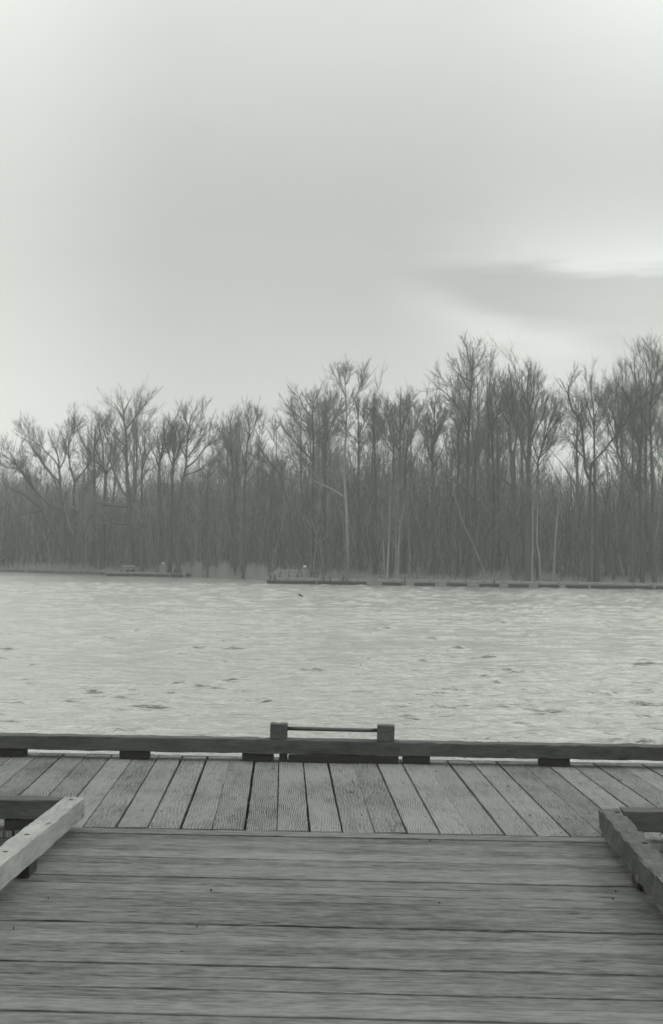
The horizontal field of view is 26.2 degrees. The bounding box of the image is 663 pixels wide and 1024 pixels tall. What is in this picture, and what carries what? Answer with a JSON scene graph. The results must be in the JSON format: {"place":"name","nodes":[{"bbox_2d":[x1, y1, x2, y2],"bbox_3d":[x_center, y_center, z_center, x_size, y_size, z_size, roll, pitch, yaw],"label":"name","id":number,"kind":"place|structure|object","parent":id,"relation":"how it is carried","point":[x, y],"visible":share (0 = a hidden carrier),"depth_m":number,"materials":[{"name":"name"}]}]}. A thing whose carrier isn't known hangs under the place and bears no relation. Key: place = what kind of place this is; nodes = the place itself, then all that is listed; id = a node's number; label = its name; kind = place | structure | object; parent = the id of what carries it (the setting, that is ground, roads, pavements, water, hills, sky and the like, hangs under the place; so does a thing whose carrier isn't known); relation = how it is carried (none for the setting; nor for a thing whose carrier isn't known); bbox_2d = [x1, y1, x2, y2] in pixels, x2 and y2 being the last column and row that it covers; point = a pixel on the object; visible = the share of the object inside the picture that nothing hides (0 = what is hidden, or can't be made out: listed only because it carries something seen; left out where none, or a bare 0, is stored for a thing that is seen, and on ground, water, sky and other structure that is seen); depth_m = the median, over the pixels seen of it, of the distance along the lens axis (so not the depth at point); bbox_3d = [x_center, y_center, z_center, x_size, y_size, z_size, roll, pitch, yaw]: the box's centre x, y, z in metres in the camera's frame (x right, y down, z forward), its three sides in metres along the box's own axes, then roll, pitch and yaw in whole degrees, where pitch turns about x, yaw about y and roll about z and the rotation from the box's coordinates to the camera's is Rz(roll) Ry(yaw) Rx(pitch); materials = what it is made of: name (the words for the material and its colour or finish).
{"place":"outdoors","nodes":[
{"label":"outdoors","id":0,"kind":"place"},
{"bbox_2d":[0,571,662,762],"bbox_3d":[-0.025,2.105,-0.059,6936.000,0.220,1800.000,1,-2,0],"label":"water","id":1,"kind":"structure","parent":0,"point":[101,654],"depth_m":27.51,"materials":[{"name":"grey liquid"}]},
{"bbox_2d":[106,569,192,576],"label":"floating dock","id":2,"kind":"object","parent":1,"relation":"on","point":[159,574],"visible":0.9,"depth_m":110.29,"materials":[{"name":"grey wood"}]},
{"bbox_2d":[0,722,662,853],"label":"pier","id":3,"kind":"structure","parent":1,"relation":"in","point":[342,785],"depth_m":9.86,"materials":[{"name":"grey wood"}]},
{"bbox_2d":[0,797,662,1023],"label":"walkway","id":4,"kind":"structure","parent":3,"relation":"attached to","point":[131,926],"depth_m":6.11,"materials":[{"name":"grey wood"}]},
{"bbox_2d":[266,574,662,589],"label":"floating dock","id":5,"kind":"object","parent":1,"relation":"on","point":[466,583],"visible":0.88,"depth_m":89.77,"materials":[{"name":"black wood"}]},
{"bbox_2d":[0,530,662,583],"bbox_3d":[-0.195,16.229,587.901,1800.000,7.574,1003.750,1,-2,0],"label":"ground","id":6,"kind":"structure","parent":0,"point":[6,569],"depth_m":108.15,"materials":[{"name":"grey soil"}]},
{"bbox_2d":[0,464,22,557],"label":"sapling","id":7,"kind":"object","parent":6,"relation":"on","point":[4,499],"visible":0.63,"depth_m":129.39,"materials":[{"name":"grey plant"}]},
{"bbox_2d":[0,469,43,562],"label":"sapling","id":8,"kind":"object","parent":6,"relation":"on","point":[27,506],"visible":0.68,"depth_m":127.71,"materials":[{"name":"grey plant"}]},
{"bbox_2d":[0,470,67,565],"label":"bare tree","id":9,"kind":"object","parent":6,"relation":"on","point":[45,518],"visible":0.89,"depth_m":121.78,"materials":[{"name":"grey plant"}]},
{"bbox_2d":[0,429,72,568],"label":"bare tree","id":10,"kind":"object","parent":6,"relation":"on","point":[23,468],"visible":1,"depth_m":121.11,"materials":[{"name":"grey plant"}]},
{"bbox_2d":[28,451,55,562],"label":"sapling","id":11,"kind":"object","parent":6,"relation":"on","point":[36,516],"visible":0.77,"depth_m":126.88,"materials":[{"name":"grey plant"}]},
{"bbox_2d":[6,411,84,563],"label":"bare tree","id":12,"kind":"object","parent":6,"relation":"on","point":[43,461],"visible":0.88,"depth_m":124.42,"materials":[{"name":"grey plant"}]},
{"bbox_2d":[55,403,101,565],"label":"bare tree","id":13,"kind":"object","parent":6,"relation":"on","point":[73,431],"visible":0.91,"depth_m":121.04,"materials":[{"name":"grey plant"}]},
{"bbox_2d":[70,462,101,567],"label":"bare tree","id":14,"kind":"object","parent":6,"relation":"on","point":[88,486],"visible":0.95,"depth_m":119.95,"materials":[{"name":"grey plant"}]},
{"bbox_2d":[62,404,135,569],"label":"bare tree","id":15,"kind":"object","parent":6,"relation":"on","point":[103,535],"visible":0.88,"depth_m":118.96,"materials":[{"name":"grey plant"}]},
{"bbox_2d":[73,412,130,566],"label":"bare tree","id":16,"kind":"object","parent":6,"relation":"on","point":[94,529],"visible":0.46,"depth_m":122.55,"materials":[{"name":"grey plant"}]},
{"bbox_2d":[63,384,164,571],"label":"bare tree","id":17,"kind":"object","parent":6,"relation":"on","point":[129,558],"visible":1,"depth_m":116.16,"materials":[{"name":"grey plant"}]},
{"bbox_2d":[102,406,134,557],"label":"bare tree","id":18,"kind":"object","parent":6,"relation":"on","point":[115,482],"visible":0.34,"depth_m":132.57,"materials":[{"name":"grey plant"}]},
{"bbox_2d":[108,377,147,491],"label":"bare tree","id":19,"kind":"object","parent":6,"relation":"on","point":[132,437],"visible":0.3,"depth_m":151.63,"materials":[{"name":"grey plant"}]},
{"bbox_2d":[115,452,156,528],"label":"sapling","id":20,"kind":"object","parent":6,"relation":"on","point":[139,482],"visible":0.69,"depth_m":118.15,"materials":[{"name":"grey plant"}]},
{"bbox_2d":[117,389,160,521],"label":"bare tree","id":21,"kind":"object","parent":6,"relation":"on","point":[136,456],"visible":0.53,"depth_m":145.60,"materials":[{"name":"grey plant"}]},
{"bbox_2d":[129,414,156,571],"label":"bare tree","id":22,"kind":"object","parent":6,"relation":"on","point":[141,565],"visible":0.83,"depth_m":116.12,"materials":[{"name":"grey plant"}]},
{"bbox_2d":[131,451,180,568],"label":"sapling","id":23,"kind":"object","parent":6,"relation":"on","point":[165,504],"visible":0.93,"depth_m":116.18,"materials":[{"name":"grey plant"}]},
{"bbox_2d":[138,409,183,571],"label":"bare tree","id":24,"kind":"object","parent":6,"relation":"on","point":[158,558],"visible":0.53,"depth_m":114.24,"materials":[{"name":"grey plant"}]},
{"bbox_2d":[143,458,184,557],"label":"bare tree","id":25,"kind":"object","parent":6,"relation":"on","point":[160,492],"visible":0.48,"depth_m":123.12,"materials":[{"name":"grey plant"}]},
{"bbox_2d":[151,400,194,572],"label":"bare tree","id":26,"kind":"object","parent":6,"relation":"on","point":[175,454],"visible":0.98,"depth_m":111.91,"materials":[{"name":"grey plant"}]},
{"bbox_2d":[154,393,239,572],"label":"bare tree","id":27,"kind":"object","parent":6,"relation":"on","point":[187,455],"visible":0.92,"depth_m":110.82,"materials":[{"name":"grey plant"}]},
{"bbox_2d":[196,447,229,577],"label":"bare tree","id":28,"kind":"object","parent":6,"relation":"on","point":[208,474],"visible":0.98,"depth_m":108.74,"materials":[{"name":"grey plant"}]},
{"bbox_2d":[211,472,238,564],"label":"sapling","id":29,"kind":"object","parent":6,"relation":"on","point":[221,528],"visible":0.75,"depth_m":114.67,"materials":[{"name":"grey plant"}]},
{"bbox_2d":[209,403,242,576],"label":"bare tree","id":30,"kind":"object","parent":6,"relation":"on","point":[227,445],"visible":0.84,"depth_m":108.63,"materials":[{"name":"grey plant"}]},
{"bbox_2d":[156,559,296,578],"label":"dry reeds","id":31,"kind":"object","parent":6,"relation":"on","point":[249,572],"visible":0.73,"depth_m":108.58,"materials":[{"name":"grey plant"}]},
{"bbox_2d":[213,396,257,504],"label":"bare tree","id":32,"kind":"object","parent":6,"relation":"on","point":[238,437],"visible":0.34,"depth_m":129.44,"materials":[{"name":"grey plant"}]},
{"bbox_2d":[207,402,264,566],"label":"bare tree","id":33,"kind":"object","parent":6,"relation":"on","point":[236,460],"visible":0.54,"depth_m":115.25,"materials":[{"name":"grey plant"}]},
{"bbox_2d":[230,478,252,572],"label":"sapling","id":34,"kind":"object","parent":6,"relation":"on","point":[241,517],"visible":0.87,"depth_m":109.07,"materials":[{"name":"grey plant"}]},
{"bbox_2d":[221,396,272,578],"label":"bare tree","id":35,"kind":"object","parent":6,"relation":"on","point":[249,421],"visible":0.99,"depth_m":106.74,"materials":[{"name":"grey plant"}]},
{"bbox_2d":[232,410,284,517],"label":"bare tree","id":36,"kind":"object","parent":6,"relation":"on","point":[258,490],"visible":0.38,"depth_m":131.88,"materials":[{"name":"grey plant"}]},
{"bbox_2d":[243,416,291,569],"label":"bare tree","id":37,"kind":"object","parent":6,"relation":"on","point":[281,470],"visible":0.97,"depth_m":106.60,"materials":[{"name":"grey plant"}]},
{"bbox_2d":[245,449,294,548],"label":"sapling","id":38,"kind":"object","parent":6,"relation":"on","point":[264,511],"visible":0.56,"depth_m":112.79,"materials":[{"name":"grey plant"}]},
{"bbox_2d":[259,448,292,570],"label":"bare tree","id":39,"kind":"object","parent":6,"relation":"on","point":[274,481],"visible":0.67,"depth_m":111.77,"materials":[{"name":"grey plant"}]},
{"bbox_2d":[273,460,303,567],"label":"sapling","id":40,"kind":"object","parent":6,"relation":"on","point":[297,494],"visible":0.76,"depth_m":110.94,"materials":[{"name":"grey plant"}]},
{"bbox_2d":[275,390,322,532],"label":"bare tree","id":41,"kind":"object","parent":6,"relation":"on","point":[292,448],"visible":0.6,"depth_m":122.52,"materials":[{"name":"grey plant"}]},
{"bbox_2d":[272,382,345,575],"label":"bare tree","id":42,"kind":"object","parent":6,"relation":"on","point":[294,414],"visible":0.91,"depth_m":103.80,"materials":[{"name":"grey plant"}]},
{"bbox_2d":[275,388,353,517],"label":"bare tree","id":43,"kind":"object","parent":6,"relation":"on","point":[311,441],"visible":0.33,"depth_m":124.47,"materials":[{"name":"grey plant"}]},
{"bbox_2d":[302,492,326,572],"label":"sapling","id":44,"kind":"object","parent":6,"relation":"on","point":[320,519],"visible":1,"depth_m":103.23,"materials":[{"name":"grey plant"}]},
{"bbox_2d":[300,376,355,511],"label":"bare tree","id":45,"kind":"object","parent":6,"relation":"on","point":[324,389],"visible":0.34,"depth_m":120.08,"materials":[{"name":"grey plant"}]},
{"bbox_2d":[299,403,356,515],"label":"bare tree","id":46,"kind":"object","parent":6,"relation":"on","point":[321,443],"visible":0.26,"depth_m":122.47,"materials":[{"name":"grey plant"}]},
{"bbox_2d":[308,386,349,573],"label":"bare tree","id":47,"kind":"object","parent":6,"relation":"on","point":[326,437],"visible":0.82,"depth_m":104.02,"materials":[{"name":"grey plant"}]},
{"bbox_2d":[311,426,346,554],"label":"bare tree","id":48,"kind":"object","parent":6,"relation":"on","point":[332,470],"visible":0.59,"depth_m":113.98,"materials":[{"name":"grey plant"}]},
{"bbox_2d":[0,401,662,581],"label":"undergrowth","id":49,"kind":"object","parent":6,"relation":"on","point":[418,543],"visible":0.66,"depth_m":110.82,"materials":[{"name":"grey plant"}]},
{"bbox_2d":[293,352,374,572],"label":"bare tree","id":50,"kind":"object","parent":6,"relation":"on","point":[361,378],"visible":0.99,"depth_m":102.84,"materials":[{"name":"grey plant"}]},
{"bbox_2d":[315,474,354,572],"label":"sapling","id":51,"kind":"object","parent":6,"relation":"on","point":[327,494],"visible":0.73,"depth_m":106.14,"materials":[{"name":"grey plant"}]},
{"bbox_2d":[324,388,378,572],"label":"bare tree","id":52,"kind":"object","parent":6,"relation":"on","point":[358,432],"visible":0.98,"depth_m":103.68,"materials":[{"name":"grey plant"}]},
{"bbox_2d":[350,390,389,574],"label":"bare tree","id":53,"kind":"object","parent":6,"relation":"on","point":[369,434],"visible":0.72,"depth_m":102.82,"materials":[{"name":"grey plant"}]},
{"bbox_2d":[342,359,398,563],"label":"bare tree","id":54,"kind":"object","parent":6,"relation":"on","point":[381,446],"visible":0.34,"depth_m":111.46,"materials":[{"name":"grey plant"}]},
{"bbox_2d":[368,501,390,578],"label":"pale sapling","id":55,"kind":"object","parent":6,"relation":"on","point":[379,527],"visible":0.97,"depth_m":98.21,"materials":[{"name":"grey plant"}]},
{"bbox_2d":[363,393,404,574],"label":"bare tree","id":56,"kind":"object","parent":6,"relation":"on","point":[393,452],"visible":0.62,"depth_m":101.89,"materials":[{"name":"grey plant"}]},
{"bbox_2d":[378,480,400,578],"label":"pale sapling","id":57,"kind":"object","parent":6,"relation":"on","point":[385,496],"visible":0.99,"depth_m":97.80,"materials":[{"name":"grey plant"}]},
{"bbox_2d":[386,479,402,578],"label":"pale sapling","id":58,"kind":"object","parent":6,"relation":"on","point":[396,487],"visible":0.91,"depth_m":98.45,"materials":[{"name":"grey plant"}]},
{"bbox_2d":[371,387,419,574],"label":"bare tree","id":59,"kind":"object","parent":6,"relation":"on","point":[399,411],"visible":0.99,"depth_m":100.20,"materials":[{"name":"grey plant"}]},
{"bbox_2d":[386,474,414,578],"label":"pale sapling","id":60,"kind":"object","parent":6,"relation":"on","point":[401,525],"visible":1,"depth_m":97.52,"materials":[{"name":"grey plant"}]},
{"bbox_2d":[392,387,431,573],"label":"bare tree","id":61,"kind":"object","parent":6,"relation":"on","point":[415,409],"visible":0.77,"depth_m":101.50,"materials":[{"name":"grey plant"}]},
{"bbox_2d":[404,393,457,567],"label":"bare tree","id":62,"kind":"object","parent":6,"relation":"on","point":[427,435],"visible":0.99,"depth_m":98.69,"materials":[{"name":"grey plant"}]},
{"bbox_2d":[411,389,460,575],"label":"bare tree","id":63,"kind":"object","parent":6,"relation":"on","point":[431,572],"visible":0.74,"depth_m":99.69,"materials":[{"name":"grey plant"}]},
{"bbox_2d":[416,331,502,578],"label":"bare tree","id":64,"kind":"object","parent":6,"relation":"on","point":[462,404],"visible":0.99,"depth_m":97.22,"materials":[{"name":"grey plant"}]},
{"bbox_2d":[444,396,474,576],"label":"bare tree","id":65,"kind":"object","parent":6,"relation":"on","point":[457,446],"visible":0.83,"depth_m":98.96,"materials":[{"name":"grey plant"}]},
{"bbox_2d":[442,406,490,576],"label":"bare tree","id":66,"kind":"object","parent":6,"relation":"on","point":[475,470],"visible":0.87,"depth_m":98.99,"materials":[{"name":"grey plant"}]},
{"bbox_2d":[443,336,506,500],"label":"bare tree","id":67,"kind":"object","parent":6,"relation":"on","point":[481,411],"visible":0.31,"depth_m":107.88,"materials":[{"name":"grey plant"}]},
{"bbox_2d":[452,355,506,489],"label":"bare tree","id":68,"kind":"object","parent":6,"relation":"on","point":[472,424],"visible":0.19,"depth_m":124.69,"materials":[{"name":"grey plant"}]},
{"bbox_2d":[450,330,525,480],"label":"bare tree","id":69,"kind":"object","parent":6,"relation":"on","point":[486,406],"visible":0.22,"depth_m":120.33,"materials":[{"name":"grey plant"}]},
{"bbox_2d":[466,368,521,574],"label":"bare tree","id":70,"kind":"object","parent":6,"relation":"on","point":[494,423],"visible":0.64,"depth_m":99.13,"materials":[{"name":"grey plant"}]},
{"bbox_2d":[469,330,525,566],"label":"bare tree","id":71,"kind":"object","parent":6,"relation":"on","point":[493,366],"visible":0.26,"depth_m":115.00,"materials":[{"name":"grey plant"}]},
{"bbox_2d":[465,343,536,570],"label":"bare tree","id":72,"kind":"object","parent":6,"relation":"on","point":[499,568],"visible":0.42,"depth_m":101.61,"materials":[{"name":"grey plant"}]},
{"bbox_2d":[480,371,525,560],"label":"bare tree","id":73,"kind":"object","parent":6,"relation":"on","point":[510,462],"visible":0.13,"depth_m":110.52,"materials":[{"name":"grey plant"}]},
{"bbox_2d":[480,362,533,580],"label":"bare tree","id":74,"kind":"object","parent":6,"relation":"on","point":[513,487],"visible":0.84,"depth_m":96.56,"materials":[{"name":"grey plant"}]},
{"bbox_2d":[501,448,553,574],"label":"sapling","id":75,"kind":"object","parent":6,"relation":"on","point":[545,461],"visible":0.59,"depth_m":99.36,"materials":[{"name":"grey plant"}]},
{"bbox_2d":[494,355,563,580],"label":"bare tree","id":76,"kind":"object","parent":6,"relation":"on","point":[530,422],"visible":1,"depth_m":95.46,"materials":[{"name":"grey plant"}]},
{"bbox_2d":[482,338,578,532],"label":"bare tree","id":77,"kind":"object","parent":6,"relation":"on","point":[512,362],"visible":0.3,"depth_m":116.55,"materials":[{"name":"grey plant"}]},
{"bbox_2d":[519,468,541,582],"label":"pale trunked tree","id":78,"kind":"object","parent":6,"relation":"on","point":[534,506],"visible":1,"depth_m":94.52,"materials":[{"name":"grey plant"}]},
{"bbox_2d":[511,405,564,573],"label":"bare tree","id":79,"kind":"object","parent":6,"relation":"on","point":[519,464],"visible":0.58,"depth_m":99.88,"materials":[{"name":"grey plant"}]},
{"bbox_2d":[530,468,553,580],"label":"pale trunked tree","id":80,"kind":"object","parent":6,"relation":"on","point":[540,483],"visible":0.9,"depth_m":95.19,"materials":[{"name":"grey plant"}]},
{"bbox_2d":[518,386,572,582],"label":"bare tree","id":81,"kind":"object","parent":6,"relation":"on","point":[557,421],"visible":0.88,"depth_m":96.00,"materials":[{"name":"grey plant"}]},
{"bbox_2d":[534,491,562,576],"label":"sapling","id":82,"kind":"object","parent":6,"relation":"on","point":[554,500],"visible":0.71,"depth_m":98.21,"materials":[{"name":"grey plant"}]},
{"bbox_2d":[541,466,568,580],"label":"pale trunked tree","id":83,"kind":"object","parent":6,"relation":"on","point":[560,500],"visible":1,"depth_m":95.49,"materials":[{"name":"grey plant"}]},
{"bbox_2d":[552,362,599,583],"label":"bare tree","id":84,"kind":"object","parent":6,"relation":"on","point":[597,562],"visible":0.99,"depth_m":94.44,"materials":[{"name":"grey plant"}]},
{"bbox_2d":[545,380,610,538],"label":"bare tree","id":85,"kind":"object","parent":6,"relation":"on","point":[575,456],"visible":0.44,"depth_m":125.01,"materials":[{"name":"grey plant"}]},
{"bbox_2d":[555,349,619,581],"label":"bare tree","id":86,"kind":"object","parent":6,"relation":"on","point":[592,404],"visible":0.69,"depth_m":96.30,"materials":[{"name":"grey plant"}]},
{"bbox_2d":[570,448,612,575],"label":"sapling","id":87,"kind":"object","parent":6,"relation":"on","point":[584,493],"visible":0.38,"depth_m":103.20,"materials":[{"name":"grey plant"}]},
{"bbox_2d":[573,453,612,579],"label":"sapling","id":88,"kind":"object","parent":6,"relation":"on","point":[592,492],"visible":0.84,"depth_m":95.87,"materials":[{"name":"grey plant"}]},
{"bbox_2d":[588,362,634,582],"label":"bare tree","id":89,"kind":"object","parent":6,"relation":"on","point":[616,400],"visible":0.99,"depth_m":93.67,"materials":[{"name":"grey plant"}]},
{"bbox_2d":[588,451,635,533],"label":"sapling","id":90,"kind":"object","parent":6,"relation":"on","point":[608,474],"visible":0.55,"depth_m":100.75,"materials":[{"name":"grey plant"}]},
{"bbox_2d":[589,356,639,526],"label":"bare tree","id":91,"kind":"object","parent":6,"relation":"on","point":[620,371],"visible":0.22,"depth_m":125.41,"materials":[{"name":"grey plant"}]},
{"bbox_2d":[587,367,662,581],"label":"bare tree","id":92,"kind":"object","parent":6,"relation":"on","point":[632,412],"visible":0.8,"depth_m":94.13,"materials":[{"name":"grey plant"}]},
{"bbox_2d":[607,461,643,574],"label":"sapling","id":93,"kind":"object","parent":6,"relation":"on","point":[616,495],"visible":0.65,"depth_m":99.56,"materials":[{"name":"grey plant"}]},
{"bbox_2d":[596,418,662,544],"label":"bare tree","id":94,"kind":"object","parent":6,"relation":"on","point":[630,468],"visible":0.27,"depth_m":106.30,"materials":[{"name":"grey plant"}]},
{"bbox_2d":[602,340,662,572],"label":"bare tree","id":95,"kind":"object","parent":6,"relation":"on","point":[645,446],"visible":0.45,"depth_m":103.48,"materials":[{"name":"grey plant"}]},
{"bbox_2d":[611,369,659,509],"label":"bare tree","id":96,"kind":"object","parent":6,"relation":"on","point":[632,468],"visible":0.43,"depth_m":103.61,"materials":[{"name":"grey plant"}]},
{"bbox_2d":[611,356,662,582],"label":"bare tree","id":97,"kind":"object","parent":6,"relation":"on","point":[637,440],"visible":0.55,"depth_m":94.41,"materials":[{"name":"grey plant"}]},
{"bbox_2d":[616,445,657,571],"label":"sapling","id":98,"kind":"object","parent":6,"relation":"on","point":[629,489],"visible":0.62,"depth_m":96.97,"materials":[{"name":"grey plant"}]},
{"bbox_2d":[628,328,662,501],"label":"bare tree","id":99,"kind":"object","parent":6,"relation":"on","point":[649,390],"visible":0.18,"depth_m":125.41,"materials":[{"name":"grey plant"}]},
{"bbox_2d":[631,334,662,582],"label":"bare tree","id":100,"kind":"object","parent":6,"relation":"on","point":[653,536],"visible":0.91,"depth_m":93.81,"materials":[{"name":"grey plant"}]},
{"bbox_2d":[0,0,662,529],"label":"sky","id":101,"kind":"structure","parent":0,"point":[223,200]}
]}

